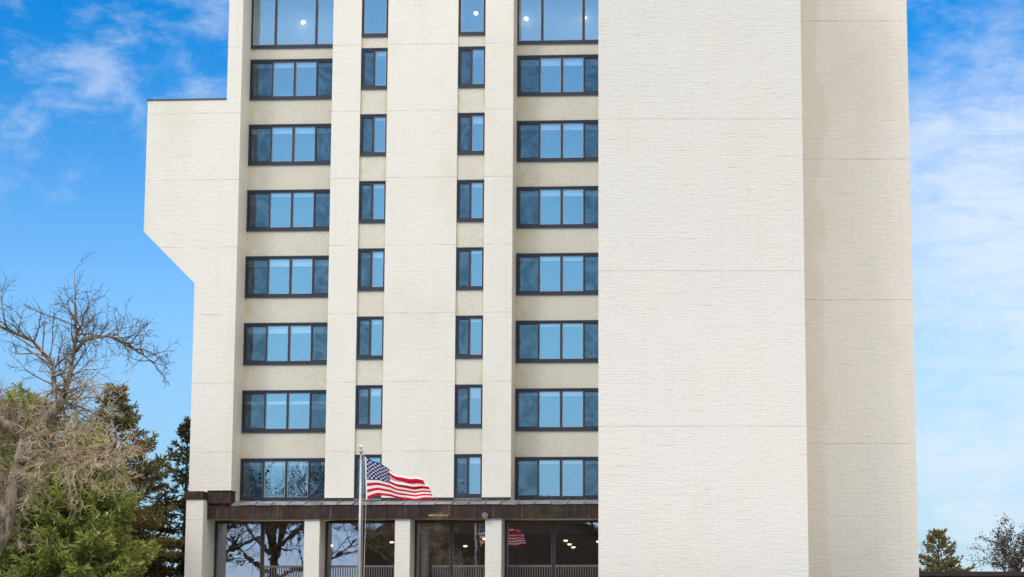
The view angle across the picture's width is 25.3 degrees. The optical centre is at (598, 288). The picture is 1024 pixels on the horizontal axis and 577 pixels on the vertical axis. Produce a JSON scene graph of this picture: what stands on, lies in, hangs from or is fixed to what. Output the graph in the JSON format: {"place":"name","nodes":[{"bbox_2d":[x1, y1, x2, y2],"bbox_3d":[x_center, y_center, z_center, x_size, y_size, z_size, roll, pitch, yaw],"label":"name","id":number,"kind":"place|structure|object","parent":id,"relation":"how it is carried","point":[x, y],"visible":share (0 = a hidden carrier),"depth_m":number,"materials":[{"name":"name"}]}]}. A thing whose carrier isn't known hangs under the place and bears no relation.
{"place":"outdoors","nodes":[
{"label":"outdoors","id":0,"kind":"place"},
{"bbox_2d":[0,0,1023,576],"label":"sky","id":1,"kind":"structure","parent":0,"point":[78,78],"materials":[{"name":"blue"}]},
{"bbox_2d":[919,571,1023,576],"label":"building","id":2,"kind":"structure","parent":0,"point":[971,573],"depth_m":114.82,"materials":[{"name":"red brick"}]},
{"bbox_3d":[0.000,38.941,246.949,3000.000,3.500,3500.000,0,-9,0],"label":"ground","id":3,"kind":"structure","parent":0,"visible":0},
{"bbox_2d":[0,380,129,576],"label":"pine tree","id":4,"kind":"object","parent":3,"relation":"on","point":[6,569],"visible":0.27,"depth_m":86.12,"materials":[{"name":"green plant"}]},
{"bbox_2d":[0,422,163,576],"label":"pine tree","id":5,"kind":"object","parent":3,"relation":"on","point":[106,535],"visible":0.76,"depth_m":85.61,"materials":[{"name":"green plant"}]},
{"bbox_2d":[0,250,177,555],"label":"bare tree","id":6,"kind":"object","parent":3,"relation":"on","point":[14,481],"visible":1,"depth_m":57.20,"materials":[{"name":"brown plant"}]},
{"bbox_2d":[84,382,184,576],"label":"spruce tree","id":7,"kind":"object","parent":3,"relation":"on","point":[146,514],"visible":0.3,"depth_m":94.76,"materials":[{"name":"green plant"}]},
{"bbox_2d":[142,415,190,576],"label":"spruce tree","id":8,"kind":"object","parent":3,"relation":"on","point":[182,474],"visible":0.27,"depth_m":98.38,"materials":[{"name":"green plant"}]},
{"bbox_2d":[358,445,365,576],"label":"flagpole","id":9,"kind":"object","parent":3,"relation":"on","point":[359,530],"visible":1,"depth_m":74.71,"materials":[{"name":"metal"}]},
{"bbox_2d":[365,457,432,499],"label":"flag","id":10,"kind":"object","parent":9,"relation":"attached to","point":[381,479],"visible":1,"depth_m":74.91,"materials":[{"name":"multicoloured fabric"}]},
{"bbox_2d":[144,0,918,576],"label":"apartment tower","id":11,"kind":"structure","parent":3,"relation":"on","point":[586,288],"depth_m":91.49,"materials":[{"name":"paint"}]},
{"bbox_2d":[214,521,303,576],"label":"shop window","id":12,"kind":"structure","parent":11,"relation":"in","point":[262,539],"depth_m":91.72,"materials":[{"name":"brown metal"}]},
{"bbox_2d":[240,458,324,500],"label":"window","id":13,"kind":"structure","parent":11,"relation":"in","point":[286,462],"depth_m":93.14,"materials":[{"name":"black glass"}]},
{"bbox_2d":[241,390,325,432],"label":"window","id":14,"kind":"structure","parent":11,"relation":"in","point":[243,430],"depth_m":93.58,"materials":[{"name":"black glass"}]},
{"bbox_2d":[243,322,327,364],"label":"window","id":15,"kind":"structure","parent":11,"relation":"in","point":[308,327],"depth_m":94.06,"materials":[{"name":"black glass"}]},
{"bbox_2d":[245,255,328,297],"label":"window","id":16,"kind":"structure","parent":11,"relation":"in","point":[322,260],"depth_m":94.52,"materials":[{"name":"black glass"}]},
{"bbox_2d":[246,189,329,231],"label":"window","id":17,"kind":"structure","parent":11,"relation":"in","point":[313,193],"depth_m":94.91,"materials":[{"name":"black glass"}]},
{"bbox_2d":[248,123,330,165],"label":"window","id":18,"kind":"structure","parent":11,"relation":"in","point":[293,129],"depth_m":95.38,"materials":[{"name":"black glass"}]},
{"bbox_2d":[249,58,332,99],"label":"window","id":19,"kind":"structure","parent":11,"relation":"in","point":[327,62],"depth_m":95.80,"materials":[{"name":"black glass"}]},
{"bbox_2d":[251,0,332,48],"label":"window","id":20,"kind":"structure","parent":11,"relation":"in","point":[276,46],"depth_m":96.03,"materials":[{"name":"black glass"}]},
{"bbox_2d":[325,521,394,576],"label":"shop window","id":21,"kind":"structure","parent":11,"relation":"in","point":[327,566],"depth_m":91.39,"materials":[{"name":"brown metal"}]},
{"bbox_2d":[354,454,381,497],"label":"window","id":22,"kind":"structure","parent":11,"relation":"in","point":[374,457],"depth_m":91.39,"materials":[{"name":"black glass"}]},
{"bbox_2d":[355,385,382,428],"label":"window","id":23,"kind":"structure","parent":11,"relation":"in","point":[361,390],"depth_m":91.81,"materials":[{"name":"black glass"}]},
{"bbox_2d":[356,316,383,358],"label":"window","id":24,"kind":"structure","parent":11,"relation":"in","point":[370,320],"depth_m":92.24,"materials":[{"name":"black glass"}]},
{"bbox_2d":[357,248,384,290],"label":"window","id":25,"kind":"structure","parent":11,"relation":"in","point":[371,253],"depth_m":92.69,"materials":[{"name":"black glass"}]},
{"bbox_2d":[359,181,385,222],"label":"window","id":26,"kind":"structure","parent":11,"relation":"in","point":[371,185],"depth_m":93.12,"materials":[{"name":"black glass"}]},
{"bbox_2d":[360,114,386,155],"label":"window","id":27,"kind":"structure","parent":11,"relation":"in","point":[363,117],"depth_m":93.53,"materials":[{"name":"black glass"}]},
{"bbox_2d":[361,48,387,89],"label":"window","id":28,"kind":"structure","parent":11,"relation":"in","point":[374,52],"depth_m":93.99,"materials":[{"name":"black glass"}]},
{"bbox_2d":[362,0,388,36],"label":"window","id":29,"kind":"structure","parent":11,"relation":"in","point":[364,34],"depth_m":94.22,"materials":[{"name":"black glass"}]},
{"bbox_2d":[428,511,451,519],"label":"sign","id":30,"kind":"object","parent":11,"relation":"on","point":[439,516],"visible":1,"depth_m":89.92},
{"bbox_2d":[414,521,484,576],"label":"shop window","id":31,"kind":"structure","parent":11,"relation":"in","point":[451,565],"depth_m":91.19,"materials":[{"name":"brown metal"}]},
{"bbox_2d":[454,454,481,497],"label":"window","id":32,"kind":"structure","parent":11,"relation":"in","point":[468,459],"depth_m":91.14,"materials":[{"name":"black glass"}]},
{"bbox_2d":[455,315,482,358],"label":"window","id":33,"kind":"structure","parent":11,"relation":"in","point":[475,318],"depth_m":91.97,"materials":[{"name":"black glass"}]},
{"bbox_2d":[455,384,482,427],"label":"window","id":34,"kind":"structure","parent":11,"relation":"in","point":[461,390],"depth_m":91.59,"materials":[{"name":"black glass"}]},
{"bbox_2d":[456,247,483,289],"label":"window","id":35,"kind":"structure","parent":11,"relation":"in","point":[459,250],"depth_m":92.42,"materials":[{"name":"black glass"}]},
{"bbox_2d":[457,180,483,221],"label":"window","id":36,"kind":"structure","parent":11,"relation":"in","point":[469,184],"depth_m":92.87,"materials":[{"name":"black metal"}]},
{"bbox_2d":[457,113,484,154],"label":"window","id":37,"kind":"structure","parent":11,"relation":"in","point":[465,118],"depth_m":93.30,"materials":[{"name":"black metal"}]},
{"bbox_2d":[458,46,484,87],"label":"window","id":38,"kind":"structure","parent":11,"relation":"in","point":[464,49],"depth_m":93.74,"materials":[{"name":"black metal"}]},
{"bbox_2d":[458,0,485,35],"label":"window","id":39,"kind":"structure","parent":11,"relation":"in","point":[463,33],"depth_m":93.99,"materials":[{"name":"black metal"}]},
{"bbox_2d":[482,513,487,518],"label":"floodlight","id":40,"kind":"object","parent":11,"relation":"attached to","point":[484,515],"visible":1,"depth_m":89.73,"materials":[{"name":"metal"}]},
{"bbox_2d":[505,520,597,576],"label":"shop window","id":41,"kind":"structure","parent":11,"relation":"in","point":[553,522],"depth_m":90.94,"materials":[{"name":"brown metal"}]},
{"bbox_2d":[515,388,597,430],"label":"window","id":42,"kind":"structure","parent":11,"relation":"in","point":[560,392],"depth_m":92.92,"materials":[{"name":"black metal"}]},
{"bbox_2d":[515,457,597,499],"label":"window","id":43,"kind":"structure","parent":11,"relation":"in","point":[518,460],"depth_m":92.46,"materials":[{"name":"black metal"}]},
{"bbox_2d":[516,186,597,228],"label":"window","id":44,"kind":"structure","parent":11,"relation":"in","point":[561,191],"depth_m":94.26,"materials":[{"name":"black glass"}]},
{"bbox_2d":[516,253,597,295],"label":"window","id":45,"kind":"structure","parent":11,"relation":"in","point":[561,257],"depth_m":93.81,"materials":[{"name":"black glass"}]},
{"bbox_2d":[516,320,597,362],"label":"window","id":46,"kind":"structure","parent":11,"relation":"in","point":[539,323],"depth_m":93.33,"materials":[{"name":"black glass"}]},
{"bbox_2d":[517,54,597,95],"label":"window","id":47,"kind":"structure","parent":11,"relation":"in","point":[587,59],"depth_m":95.17,"materials":[{"name":"black glass"}]},
{"bbox_2d":[517,120,597,161],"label":"window","id":48,"kind":"structure","parent":11,"relation":"in","point":[561,125],"depth_m":94.70,"materials":[{"name":"black glass"}]},
{"bbox_2d":[517,0,597,44],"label":"window","id":49,"kind":"structure","parent":11,"relation":"in","point":[591,41],"depth_m":95.33,"materials":[{"name":"black glass"}]},
{"bbox_2d":[919,528,975,570],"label":"conifer tree","id":50,"kind":"object","parent":3,"relation":"on","point":[948,563],"visible":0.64,"depth_m":163.52,"materials":[{"name":"green plant"}]},
{"bbox_2d":[966,513,1023,570],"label":"oak tree","id":51,"kind":"object","parent":3,"relation":"on","point":[1014,561],"visible":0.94,"depth_m":170.12,"materials":[{"name":"grey plant"}]}
]}

